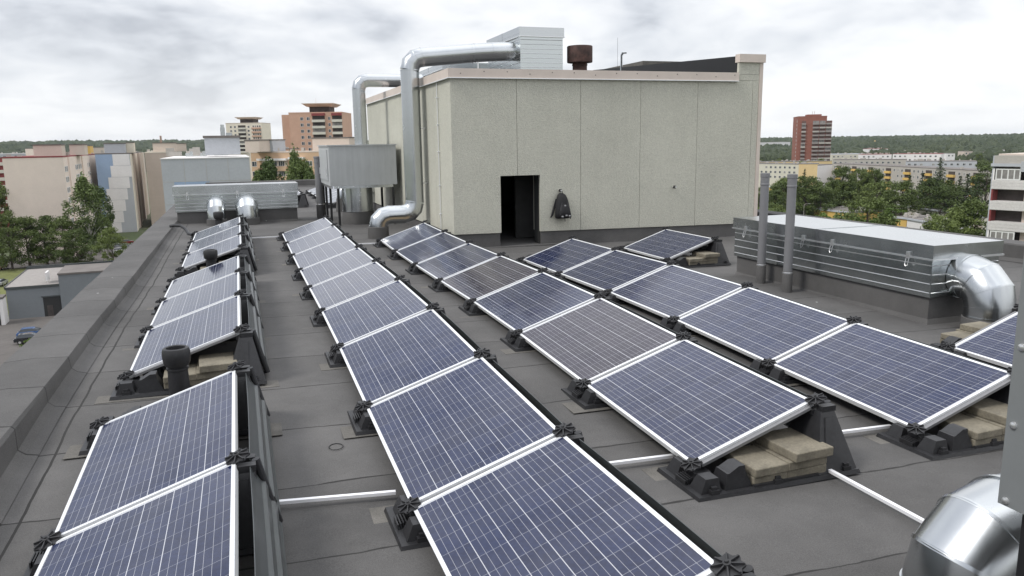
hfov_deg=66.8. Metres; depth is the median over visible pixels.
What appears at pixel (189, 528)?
solar panel
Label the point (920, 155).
row block
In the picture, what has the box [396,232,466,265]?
solar panel
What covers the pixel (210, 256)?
roof vent
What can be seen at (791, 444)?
paver
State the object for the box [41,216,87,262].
broadleaf tree
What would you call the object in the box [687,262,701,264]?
paver
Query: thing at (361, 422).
panel support
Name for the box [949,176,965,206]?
conifer tree
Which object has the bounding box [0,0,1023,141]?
sky
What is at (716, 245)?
panel support
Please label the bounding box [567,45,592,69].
chimney cowl
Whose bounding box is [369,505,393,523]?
roofing mat
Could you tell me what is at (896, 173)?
row block
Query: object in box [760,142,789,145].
hall
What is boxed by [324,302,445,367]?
panel support
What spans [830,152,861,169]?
row block
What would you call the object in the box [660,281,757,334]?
panel support
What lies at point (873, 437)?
roofing mat
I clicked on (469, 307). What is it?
panel support
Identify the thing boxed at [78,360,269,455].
panel support
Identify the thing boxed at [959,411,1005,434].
paver
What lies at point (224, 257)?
panel support
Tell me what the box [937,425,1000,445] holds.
paver
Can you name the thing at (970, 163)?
row block
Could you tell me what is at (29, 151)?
apartment block
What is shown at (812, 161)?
row block
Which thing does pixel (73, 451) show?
roofing mat
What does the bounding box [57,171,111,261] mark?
birch tree
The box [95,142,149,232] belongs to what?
apartment block
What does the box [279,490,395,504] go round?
linking rail
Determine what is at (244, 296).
panel support
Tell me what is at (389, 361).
solar panel
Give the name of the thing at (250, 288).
sheet
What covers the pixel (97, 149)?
apartment block
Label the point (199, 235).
solar panel
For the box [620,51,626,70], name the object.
bent pipe
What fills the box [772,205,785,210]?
broadleaf tree
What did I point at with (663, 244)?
solar panel
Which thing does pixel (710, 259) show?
paver
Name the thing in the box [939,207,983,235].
broadleaf tree
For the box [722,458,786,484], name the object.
paver
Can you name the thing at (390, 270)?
sheet
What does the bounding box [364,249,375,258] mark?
sheet
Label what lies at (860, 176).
broadleaf tree
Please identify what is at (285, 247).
panel support
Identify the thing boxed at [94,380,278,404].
roofing mat
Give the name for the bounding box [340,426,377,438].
roofing mat
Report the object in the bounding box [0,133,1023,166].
forest
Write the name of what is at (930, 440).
panel support
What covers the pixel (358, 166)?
elevated box
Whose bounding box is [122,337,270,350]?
roofing mat
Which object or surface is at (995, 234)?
window
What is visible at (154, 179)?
apartment block
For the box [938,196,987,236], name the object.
broadleaf tree
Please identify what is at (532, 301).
solar panel
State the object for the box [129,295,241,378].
solar panel
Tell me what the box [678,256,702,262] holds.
paver
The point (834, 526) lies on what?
roof
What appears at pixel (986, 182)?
broadleaf tree
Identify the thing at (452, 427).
solar panel
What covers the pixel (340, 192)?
duct elbow
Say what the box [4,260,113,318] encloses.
workshop
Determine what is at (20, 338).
parked car
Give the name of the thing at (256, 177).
birch tree
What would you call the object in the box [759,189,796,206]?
broadleaf tree
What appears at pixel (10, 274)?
lawn
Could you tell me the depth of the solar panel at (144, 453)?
4.79 m
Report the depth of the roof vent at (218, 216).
19.32 m
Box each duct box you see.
[172,181,298,225]
[419,63,487,75]
[486,26,564,69]
[732,215,1016,327]
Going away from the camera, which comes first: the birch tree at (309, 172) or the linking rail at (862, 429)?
the linking rail at (862, 429)
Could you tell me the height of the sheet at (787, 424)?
0.393 m
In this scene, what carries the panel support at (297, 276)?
on the roofing mat
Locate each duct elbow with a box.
[336,188,374,211]
[899,473,1022,575]
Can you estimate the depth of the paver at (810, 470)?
5.08 m
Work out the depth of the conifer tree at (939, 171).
342.25 m
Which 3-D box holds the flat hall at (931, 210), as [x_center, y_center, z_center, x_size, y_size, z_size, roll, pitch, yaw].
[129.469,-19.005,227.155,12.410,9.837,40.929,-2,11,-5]
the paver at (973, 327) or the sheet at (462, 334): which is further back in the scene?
the paver at (973, 327)
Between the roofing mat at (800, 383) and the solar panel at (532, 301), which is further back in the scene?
the solar panel at (532, 301)
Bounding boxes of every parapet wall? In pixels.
[0,204,182,523]
[205,179,314,186]
[757,209,1023,262]
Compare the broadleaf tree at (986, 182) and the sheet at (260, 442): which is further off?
the broadleaf tree at (986, 182)
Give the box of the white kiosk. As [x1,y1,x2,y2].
[0,294,8,324]
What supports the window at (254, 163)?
in the apartment block at (274, 149)
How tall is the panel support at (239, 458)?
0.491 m
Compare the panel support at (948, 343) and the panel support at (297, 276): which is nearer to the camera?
the panel support at (948, 343)
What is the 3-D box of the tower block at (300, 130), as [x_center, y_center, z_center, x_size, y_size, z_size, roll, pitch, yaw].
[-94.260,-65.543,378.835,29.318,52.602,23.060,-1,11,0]
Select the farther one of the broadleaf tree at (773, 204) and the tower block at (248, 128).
the tower block at (248, 128)
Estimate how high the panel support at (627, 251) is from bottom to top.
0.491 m
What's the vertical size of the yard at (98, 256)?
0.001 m
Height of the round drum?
1.022 m
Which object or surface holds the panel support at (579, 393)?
on the roofing mat at (574, 407)
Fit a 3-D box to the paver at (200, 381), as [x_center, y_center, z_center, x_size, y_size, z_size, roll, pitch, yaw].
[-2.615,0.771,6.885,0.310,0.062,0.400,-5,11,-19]
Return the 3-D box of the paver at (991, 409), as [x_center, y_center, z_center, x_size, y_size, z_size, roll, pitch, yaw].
[3.675,0.934,5.855,0.310,0.062,0.400,-5,11,-22]
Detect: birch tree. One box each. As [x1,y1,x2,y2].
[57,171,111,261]
[93,185,114,254]
[252,168,265,180]
[259,156,283,180]
[284,143,304,179]
[297,157,311,179]
[303,166,314,179]
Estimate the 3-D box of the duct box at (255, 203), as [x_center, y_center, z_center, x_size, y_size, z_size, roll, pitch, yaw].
[-7.318,-2.206,20.762,3.164,1.116,1.797,-5,11,-19]
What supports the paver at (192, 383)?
on the panel support at (248, 350)
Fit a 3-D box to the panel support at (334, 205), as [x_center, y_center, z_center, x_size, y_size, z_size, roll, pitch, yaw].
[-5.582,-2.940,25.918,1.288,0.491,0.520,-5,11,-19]
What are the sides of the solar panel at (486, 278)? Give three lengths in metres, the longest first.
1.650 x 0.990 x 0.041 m
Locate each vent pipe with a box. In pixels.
[313,156,324,218]
[756,173,769,283]
[781,174,797,292]
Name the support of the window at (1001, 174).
in the apartment block at (1005, 219)
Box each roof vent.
[161,345,190,395]
[203,249,217,266]
[213,211,223,225]
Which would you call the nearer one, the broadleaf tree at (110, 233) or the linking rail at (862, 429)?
the linking rail at (862, 429)
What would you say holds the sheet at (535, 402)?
on the panel support at (406, 527)
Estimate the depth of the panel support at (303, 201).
25.98 m
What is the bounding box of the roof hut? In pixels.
[607,61,677,68]
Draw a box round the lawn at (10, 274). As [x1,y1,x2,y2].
[0,268,26,314]
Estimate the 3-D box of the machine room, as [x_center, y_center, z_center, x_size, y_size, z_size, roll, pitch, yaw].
[0.510,-3.881,21.253,7.302,4.540,10.500,-5,11,-19]
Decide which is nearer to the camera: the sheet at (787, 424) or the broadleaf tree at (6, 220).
the sheet at (787, 424)
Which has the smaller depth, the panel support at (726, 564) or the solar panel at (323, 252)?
the panel support at (726, 564)
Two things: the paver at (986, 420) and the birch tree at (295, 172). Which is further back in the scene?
the birch tree at (295, 172)
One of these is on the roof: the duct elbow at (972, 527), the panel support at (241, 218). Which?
the duct elbow at (972, 527)
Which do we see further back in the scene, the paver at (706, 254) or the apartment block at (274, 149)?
the apartment block at (274, 149)
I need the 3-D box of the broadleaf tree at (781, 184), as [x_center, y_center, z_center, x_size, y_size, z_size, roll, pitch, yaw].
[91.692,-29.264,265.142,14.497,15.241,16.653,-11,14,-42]
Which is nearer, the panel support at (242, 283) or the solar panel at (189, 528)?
the solar panel at (189, 528)
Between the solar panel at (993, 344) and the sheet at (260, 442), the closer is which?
the sheet at (260, 442)
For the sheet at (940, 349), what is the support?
attached to the panel support at (930, 440)
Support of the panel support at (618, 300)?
on the roofing mat
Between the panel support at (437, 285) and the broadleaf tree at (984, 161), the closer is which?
the panel support at (437, 285)
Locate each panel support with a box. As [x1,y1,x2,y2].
[23,448,282,575]
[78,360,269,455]
[109,323,269,400]
[134,289,263,348]
[151,267,259,314]
[163,252,256,291]
[173,243,257,278]
[179,231,254,263]
[185,222,252,250]
[190,214,251,239]
[276,215,330,240]
[280,223,340,251]
[285,232,352,264]
[291,244,366,280]
[298,192,308,206]
[299,257,385,300]
[310,275,410,326]
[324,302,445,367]
[328,202,335,207]
[347,347,497,435]
[372,220,429,247]
[384,422,583,550]
[387,229,450,259]
[405,239,476,274]
[428,252,508,292]
[458,267,551,315]
[500,292,610,351]
[516,235,578,267]
[552,246,622,283]
[561,331,697,409]
[599,260,680,304]
[619,226,670,254]
[657,392,860,501]
[659,236,730,267]
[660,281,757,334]
[709,552,755,575]
[750,315,867,383]
[876,367,1011,460]
[930,303,1018,362]
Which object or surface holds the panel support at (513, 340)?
on the roofing mat at (507, 351)
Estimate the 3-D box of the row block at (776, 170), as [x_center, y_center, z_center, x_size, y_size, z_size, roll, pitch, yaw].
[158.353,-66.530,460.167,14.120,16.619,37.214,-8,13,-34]
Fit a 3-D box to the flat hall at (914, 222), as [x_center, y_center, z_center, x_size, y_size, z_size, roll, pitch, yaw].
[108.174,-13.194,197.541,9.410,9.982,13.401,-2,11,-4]
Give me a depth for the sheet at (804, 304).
8.24 m
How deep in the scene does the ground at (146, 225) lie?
271.47 m
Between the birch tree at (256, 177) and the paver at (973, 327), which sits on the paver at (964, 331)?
the paver at (973, 327)
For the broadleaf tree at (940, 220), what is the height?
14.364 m
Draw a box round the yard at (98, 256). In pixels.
[3,250,116,268]
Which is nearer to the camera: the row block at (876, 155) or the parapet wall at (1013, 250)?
the parapet wall at (1013, 250)
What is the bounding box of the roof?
[0,186,1022,575]
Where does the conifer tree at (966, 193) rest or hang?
on the ground at (146, 225)
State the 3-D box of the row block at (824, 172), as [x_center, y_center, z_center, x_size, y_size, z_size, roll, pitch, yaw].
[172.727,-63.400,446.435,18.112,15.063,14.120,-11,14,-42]
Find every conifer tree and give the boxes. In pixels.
[917,173,925,202]
[925,179,945,213]
[929,157,947,189]
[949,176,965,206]
[958,174,973,204]
[971,177,985,206]
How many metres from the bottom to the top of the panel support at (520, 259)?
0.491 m
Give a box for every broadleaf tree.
[0,181,12,258]
[0,210,34,269]
[6,216,52,265]
[25,215,63,264]
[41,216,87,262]
[51,227,102,263]
[88,226,128,260]
[757,202,784,208]
[758,192,772,208]
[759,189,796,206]
[769,177,798,207]
[769,180,804,209]
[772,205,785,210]
[776,175,835,214]
[796,184,843,215]
[824,165,857,206]
[833,195,900,225]
[834,181,860,206]
[842,181,863,205]
[849,168,878,194]
[851,180,900,212]
[861,167,888,215]
[882,180,923,215]
[899,177,950,209]
[912,184,963,215]
[916,179,966,213]
[920,214,961,233]
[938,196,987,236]
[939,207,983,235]
[961,163,991,206]
[973,159,990,165]
[975,153,988,161]
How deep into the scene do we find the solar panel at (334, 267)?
11.58 m
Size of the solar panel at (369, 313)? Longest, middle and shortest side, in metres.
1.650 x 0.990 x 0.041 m
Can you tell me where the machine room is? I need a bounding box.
[366,54,765,247]
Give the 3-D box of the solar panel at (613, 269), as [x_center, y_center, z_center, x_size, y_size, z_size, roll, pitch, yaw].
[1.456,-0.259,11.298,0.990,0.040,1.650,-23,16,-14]
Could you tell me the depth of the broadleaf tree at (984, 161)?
500.90 m
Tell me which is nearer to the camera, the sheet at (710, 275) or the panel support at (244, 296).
the panel support at (244, 296)
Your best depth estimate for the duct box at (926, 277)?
9.73 m
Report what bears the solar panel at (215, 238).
on the panel support at (224, 257)
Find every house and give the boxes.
[944,153,954,159]
[958,151,972,155]
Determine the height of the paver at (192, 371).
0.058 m
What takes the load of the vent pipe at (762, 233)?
on the roof
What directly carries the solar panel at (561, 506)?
on the panel support at (406, 527)
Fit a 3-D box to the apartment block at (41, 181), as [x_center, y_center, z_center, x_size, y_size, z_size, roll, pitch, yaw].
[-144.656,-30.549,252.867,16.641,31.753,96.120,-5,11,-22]
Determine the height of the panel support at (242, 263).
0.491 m
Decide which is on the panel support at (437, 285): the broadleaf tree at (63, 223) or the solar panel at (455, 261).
the solar panel at (455, 261)
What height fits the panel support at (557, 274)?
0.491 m
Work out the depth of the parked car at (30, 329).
122.08 m
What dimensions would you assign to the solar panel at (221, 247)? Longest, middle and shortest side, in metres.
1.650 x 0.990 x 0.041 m
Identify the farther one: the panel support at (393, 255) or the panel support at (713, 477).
the panel support at (393, 255)
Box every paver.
[163,364,196,383]
[164,380,196,388]
[196,361,228,379]
[197,378,211,383]
[199,352,236,372]
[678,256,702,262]
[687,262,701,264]
[690,255,717,260]
[692,251,719,257]
[702,260,717,263]
[722,444,787,477]
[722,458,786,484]
[750,441,826,470]
[755,427,833,462]
[787,464,825,477]
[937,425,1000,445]
[938,413,1002,439]
[941,331,970,338]
[956,329,972,333]
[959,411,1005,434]
[960,321,990,332]
[962,398,1007,425]
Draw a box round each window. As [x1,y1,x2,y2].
[252,161,256,166]
[278,161,284,165]
[990,230,1014,239]
[995,169,1020,179]
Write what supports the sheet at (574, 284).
on the panel support at (469, 307)
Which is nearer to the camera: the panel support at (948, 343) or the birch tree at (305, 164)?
the panel support at (948, 343)
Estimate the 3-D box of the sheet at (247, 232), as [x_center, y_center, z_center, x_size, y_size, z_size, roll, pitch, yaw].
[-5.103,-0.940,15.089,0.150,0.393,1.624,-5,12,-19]
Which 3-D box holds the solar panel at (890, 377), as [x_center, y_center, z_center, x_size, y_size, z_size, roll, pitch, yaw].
[3.132,0.696,6.592,0.990,0.042,1.650,-23,18,-14]
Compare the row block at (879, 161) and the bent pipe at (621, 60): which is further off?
the row block at (879, 161)
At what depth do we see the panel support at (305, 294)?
10.70 m
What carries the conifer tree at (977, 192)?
on the ground at (146, 225)
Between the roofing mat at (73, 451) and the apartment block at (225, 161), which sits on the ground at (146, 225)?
the apartment block at (225, 161)
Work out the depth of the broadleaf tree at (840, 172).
255.01 m
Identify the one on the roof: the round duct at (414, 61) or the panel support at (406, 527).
the round duct at (414, 61)
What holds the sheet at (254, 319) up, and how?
on the panel support at (244, 296)
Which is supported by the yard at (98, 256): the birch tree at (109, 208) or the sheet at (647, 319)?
the birch tree at (109, 208)
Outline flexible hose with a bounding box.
[169,224,193,235]
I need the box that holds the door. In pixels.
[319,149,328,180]
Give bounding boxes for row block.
[758,161,811,187]
[759,159,831,163]
[798,162,818,185]
[817,164,832,188]
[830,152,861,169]
[832,158,906,176]
[833,162,991,204]
[858,153,891,158]
[863,147,887,152]
[892,152,943,160]
[906,159,976,167]
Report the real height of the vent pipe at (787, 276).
1.663 m
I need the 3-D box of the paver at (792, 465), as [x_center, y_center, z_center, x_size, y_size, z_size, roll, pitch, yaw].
[1.859,1.108,5.246,0.310,0.062,0.400,-5,11,-20]
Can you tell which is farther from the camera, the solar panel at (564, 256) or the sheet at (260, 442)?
the solar panel at (564, 256)
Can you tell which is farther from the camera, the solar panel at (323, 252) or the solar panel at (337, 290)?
the solar panel at (323, 252)
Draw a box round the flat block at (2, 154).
[0,152,25,156]
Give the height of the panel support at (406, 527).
0.491 m
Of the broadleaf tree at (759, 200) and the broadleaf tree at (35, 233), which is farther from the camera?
the broadleaf tree at (759, 200)
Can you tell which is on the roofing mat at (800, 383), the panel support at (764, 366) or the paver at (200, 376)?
the panel support at (764, 366)
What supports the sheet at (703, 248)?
on the panel support at (627, 251)
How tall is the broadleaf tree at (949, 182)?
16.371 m
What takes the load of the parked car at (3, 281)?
on the lawn at (10, 274)
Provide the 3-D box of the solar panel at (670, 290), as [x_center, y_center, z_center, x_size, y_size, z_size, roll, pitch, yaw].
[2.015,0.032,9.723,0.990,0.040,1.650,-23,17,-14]
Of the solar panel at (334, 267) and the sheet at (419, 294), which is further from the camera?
the solar panel at (334, 267)
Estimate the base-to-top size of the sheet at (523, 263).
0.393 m
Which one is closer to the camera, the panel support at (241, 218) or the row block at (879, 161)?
the panel support at (241, 218)
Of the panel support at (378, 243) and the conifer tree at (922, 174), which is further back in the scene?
the conifer tree at (922, 174)
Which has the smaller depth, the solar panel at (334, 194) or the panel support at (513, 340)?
the panel support at (513, 340)
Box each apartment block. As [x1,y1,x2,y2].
[0,157,9,227]
[2,144,100,258]
[25,148,33,155]
[87,145,93,153]
[93,147,104,153]
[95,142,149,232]
[144,142,186,224]
[160,125,251,211]
[244,137,354,179]
[285,146,299,150]
[986,153,1023,240]
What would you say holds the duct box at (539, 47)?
on the machine room
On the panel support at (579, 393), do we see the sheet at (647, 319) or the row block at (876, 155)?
the sheet at (647, 319)
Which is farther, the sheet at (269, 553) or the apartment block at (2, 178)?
the apartment block at (2, 178)
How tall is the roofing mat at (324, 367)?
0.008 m
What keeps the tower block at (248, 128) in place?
on the ground at (146, 225)
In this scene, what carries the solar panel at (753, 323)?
on the panel support at (764, 366)
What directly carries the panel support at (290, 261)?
on the roofing mat
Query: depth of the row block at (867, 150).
843.16 m
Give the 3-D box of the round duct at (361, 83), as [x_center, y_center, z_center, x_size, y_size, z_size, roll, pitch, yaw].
[-3.364,-4.925,21.467,2.043,1.935,0.371,-5,11,-19]
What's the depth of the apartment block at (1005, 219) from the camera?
104.95 m
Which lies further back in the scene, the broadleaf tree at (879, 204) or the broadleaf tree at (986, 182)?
the broadleaf tree at (986, 182)
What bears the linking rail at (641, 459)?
on the roof
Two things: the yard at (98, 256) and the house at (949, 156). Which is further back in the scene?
the house at (949, 156)
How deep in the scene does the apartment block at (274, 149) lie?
221.70 m
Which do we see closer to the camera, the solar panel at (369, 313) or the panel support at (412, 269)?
the solar panel at (369, 313)
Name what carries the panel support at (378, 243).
on the roofing mat
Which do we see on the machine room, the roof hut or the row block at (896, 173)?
the roof hut
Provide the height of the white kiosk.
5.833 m
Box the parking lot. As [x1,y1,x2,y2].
[0,316,53,365]
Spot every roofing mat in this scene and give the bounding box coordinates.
[62,423,282,459]
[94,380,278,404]
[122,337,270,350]
[319,363,347,370]
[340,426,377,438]
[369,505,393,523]
[501,349,538,353]
[562,402,612,413]
[641,465,667,480]
[786,382,806,385]
[861,431,889,443]
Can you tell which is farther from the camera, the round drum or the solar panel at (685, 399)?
the round drum
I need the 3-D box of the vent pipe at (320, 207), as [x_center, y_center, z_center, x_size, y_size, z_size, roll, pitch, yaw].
[-5.420,-2.828,21.872,0.244,1.731,0.244,4,12,25]
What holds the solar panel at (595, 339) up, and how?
on the panel support at (579, 393)
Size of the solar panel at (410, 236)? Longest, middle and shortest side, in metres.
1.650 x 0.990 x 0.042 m
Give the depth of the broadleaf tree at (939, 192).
220.19 m
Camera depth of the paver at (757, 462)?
5.05 m
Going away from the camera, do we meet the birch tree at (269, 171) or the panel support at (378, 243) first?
the panel support at (378, 243)
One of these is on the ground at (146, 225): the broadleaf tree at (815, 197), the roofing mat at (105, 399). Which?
the broadleaf tree at (815, 197)
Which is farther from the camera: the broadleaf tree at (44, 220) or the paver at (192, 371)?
the broadleaf tree at (44, 220)
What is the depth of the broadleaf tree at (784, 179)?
299.37 m
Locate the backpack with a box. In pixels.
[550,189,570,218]
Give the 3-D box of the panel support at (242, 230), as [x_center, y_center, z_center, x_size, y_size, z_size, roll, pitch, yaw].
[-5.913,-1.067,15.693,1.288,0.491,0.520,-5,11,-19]
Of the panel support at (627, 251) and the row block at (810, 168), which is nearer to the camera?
the panel support at (627, 251)
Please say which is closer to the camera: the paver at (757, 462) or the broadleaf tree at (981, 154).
the paver at (757, 462)
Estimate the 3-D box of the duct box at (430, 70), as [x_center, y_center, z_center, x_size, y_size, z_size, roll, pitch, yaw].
[-1.620,-5.673,21.196,1.364,0.621,3.074,-5,11,-19]
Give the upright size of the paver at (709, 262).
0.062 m
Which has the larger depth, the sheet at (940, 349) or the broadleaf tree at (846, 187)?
the broadleaf tree at (846, 187)
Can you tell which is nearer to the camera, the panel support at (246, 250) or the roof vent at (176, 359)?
the roof vent at (176, 359)
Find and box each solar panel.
[34,464,238,575]
[55,370,237,537]
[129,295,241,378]
[151,272,240,327]
[164,255,239,298]
[181,234,241,270]
[188,225,240,252]
[193,217,240,240]
[282,217,331,241]
[287,226,342,253]
[293,236,354,268]
[300,248,372,285]
[309,262,396,309]
[322,280,427,344]
[325,191,336,199]
[325,196,336,204]
[340,309,476,403]
[367,357,554,501]
[380,223,441,249]
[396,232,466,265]
[414,436,714,575]
[415,243,497,278]
[440,256,538,299]
[473,272,597,335]
[519,298,679,380]
[523,239,611,272]
[561,250,668,293]
[587,340,813,460]
[610,265,743,317]
[624,229,713,260]
[676,287,850,359]
[772,323,1010,425]
[951,312,1017,367]
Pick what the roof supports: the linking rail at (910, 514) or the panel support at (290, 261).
the linking rail at (910, 514)
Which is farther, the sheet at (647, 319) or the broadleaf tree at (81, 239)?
the broadleaf tree at (81, 239)
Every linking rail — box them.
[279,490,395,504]
[609,454,674,464]
[828,469,923,522]
[842,424,890,433]
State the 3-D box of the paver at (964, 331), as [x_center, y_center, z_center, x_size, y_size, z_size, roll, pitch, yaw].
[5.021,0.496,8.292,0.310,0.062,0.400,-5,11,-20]
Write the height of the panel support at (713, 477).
0.491 m
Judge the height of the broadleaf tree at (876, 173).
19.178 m
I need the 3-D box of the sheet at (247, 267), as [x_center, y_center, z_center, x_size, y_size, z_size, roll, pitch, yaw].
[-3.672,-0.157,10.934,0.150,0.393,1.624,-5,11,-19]
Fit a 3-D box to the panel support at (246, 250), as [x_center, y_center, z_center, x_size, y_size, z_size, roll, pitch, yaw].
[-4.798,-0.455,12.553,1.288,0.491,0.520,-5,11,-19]
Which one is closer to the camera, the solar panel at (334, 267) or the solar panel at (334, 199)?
the solar panel at (334, 267)
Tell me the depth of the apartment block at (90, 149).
331.31 m
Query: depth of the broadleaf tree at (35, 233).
192.66 m
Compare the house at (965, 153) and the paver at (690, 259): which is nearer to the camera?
the paver at (690, 259)
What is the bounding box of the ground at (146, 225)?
[0,172,988,315]
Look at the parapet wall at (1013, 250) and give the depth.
13.94 m
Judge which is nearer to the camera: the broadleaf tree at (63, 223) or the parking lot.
the parking lot
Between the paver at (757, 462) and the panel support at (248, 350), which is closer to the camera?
the paver at (757, 462)
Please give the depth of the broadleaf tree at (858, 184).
260.01 m
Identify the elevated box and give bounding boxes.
[317,144,396,225]
[998,161,1023,575]
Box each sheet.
[244,226,253,249]
[244,258,257,293]
[245,236,255,263]
[245,274,261,320]
[246,374,280,512]
[247,298,267,363]
[250,467,287,575]
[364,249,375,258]
[382,263,397,276]
[406,281,431,303]
[441,311,488,356]
[493,360,572,434]
[507,257,538,269]
[550,274,595,294]
[579,439,721,558]
[609,300,678,333]
[679,266,738,283]
[689,244,708,252]
[695,342,820,426]
[757,289,845,318]
[866,325,1006,398]
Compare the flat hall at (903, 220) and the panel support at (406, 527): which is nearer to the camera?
the panel support at (406, 527)
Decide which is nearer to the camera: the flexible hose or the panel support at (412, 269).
the panel support at (412, 269)
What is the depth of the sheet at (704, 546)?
3.86 m
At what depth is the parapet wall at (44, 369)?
7.22 m
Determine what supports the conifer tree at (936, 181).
on the ground at (146, 225)
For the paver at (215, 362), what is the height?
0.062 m
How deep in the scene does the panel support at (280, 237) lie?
16.99 m
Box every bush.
[815,212,830,217]
[877,207,907,216]
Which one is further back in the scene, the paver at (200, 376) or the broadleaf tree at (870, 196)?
the broadleaf tree at (870, 196)
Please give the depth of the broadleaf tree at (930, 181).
234.31 m
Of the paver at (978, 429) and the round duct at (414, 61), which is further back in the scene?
the round duct at (414, 61)
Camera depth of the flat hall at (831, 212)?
232.85 m
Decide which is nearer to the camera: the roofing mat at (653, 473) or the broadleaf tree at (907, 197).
the roofing mat at (653, 473)
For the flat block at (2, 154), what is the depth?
652.90 m
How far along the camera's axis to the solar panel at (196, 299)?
9.06 m
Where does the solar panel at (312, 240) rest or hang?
on the panel support at (290, 261)
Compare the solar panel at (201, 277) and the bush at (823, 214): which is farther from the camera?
the bush at (823, 214)
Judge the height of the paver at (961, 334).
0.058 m
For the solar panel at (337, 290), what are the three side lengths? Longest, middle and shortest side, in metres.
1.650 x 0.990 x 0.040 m
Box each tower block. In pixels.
[225,117,270,178]
[282,103,351,150]
[791,111,831,160]
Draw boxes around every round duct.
[352,73,424,144]
[368,42,515,238]
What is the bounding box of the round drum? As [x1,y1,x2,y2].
[341,188,373,224]
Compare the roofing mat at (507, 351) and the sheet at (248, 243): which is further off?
the sheet at (248, 243)
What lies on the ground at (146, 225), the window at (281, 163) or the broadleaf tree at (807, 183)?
the broadleaf tree at (807, 183)
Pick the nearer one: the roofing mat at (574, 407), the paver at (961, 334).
the roofing mat at (574, 407)
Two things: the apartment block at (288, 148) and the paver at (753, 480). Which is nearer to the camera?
the paver at (753, 480)
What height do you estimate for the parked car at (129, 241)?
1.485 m
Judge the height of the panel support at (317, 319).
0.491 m
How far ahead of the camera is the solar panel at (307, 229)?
16.33 m
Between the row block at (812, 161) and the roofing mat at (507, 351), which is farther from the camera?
the row block at (812, 161)
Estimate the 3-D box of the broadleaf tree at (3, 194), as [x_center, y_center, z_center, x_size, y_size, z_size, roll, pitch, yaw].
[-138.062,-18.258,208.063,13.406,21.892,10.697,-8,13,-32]
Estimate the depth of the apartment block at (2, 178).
290.62 m
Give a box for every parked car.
[0,278,7,285]
[13,332,35,344]
[16,327,40,336]
[122,239,133,243]
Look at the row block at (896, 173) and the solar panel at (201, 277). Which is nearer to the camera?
the solar panel at (201, 277)
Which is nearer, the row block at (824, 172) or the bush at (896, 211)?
the bush at (896, 211)
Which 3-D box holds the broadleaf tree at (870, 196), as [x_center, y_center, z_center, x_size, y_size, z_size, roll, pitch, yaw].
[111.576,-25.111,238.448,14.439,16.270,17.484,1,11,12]
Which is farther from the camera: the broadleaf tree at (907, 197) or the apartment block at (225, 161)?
the broadleaf tree at (907, 197)
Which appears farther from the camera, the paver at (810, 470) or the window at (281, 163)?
the window at (281, 163)
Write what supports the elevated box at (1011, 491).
on the roof
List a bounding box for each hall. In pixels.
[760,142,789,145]
[814,206,880,220]
[894,212,928,226]
[897,203,987,231]
[906,216,969,228]
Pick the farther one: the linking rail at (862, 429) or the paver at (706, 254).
the paver at (706, 254)
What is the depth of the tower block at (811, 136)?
574.80 m

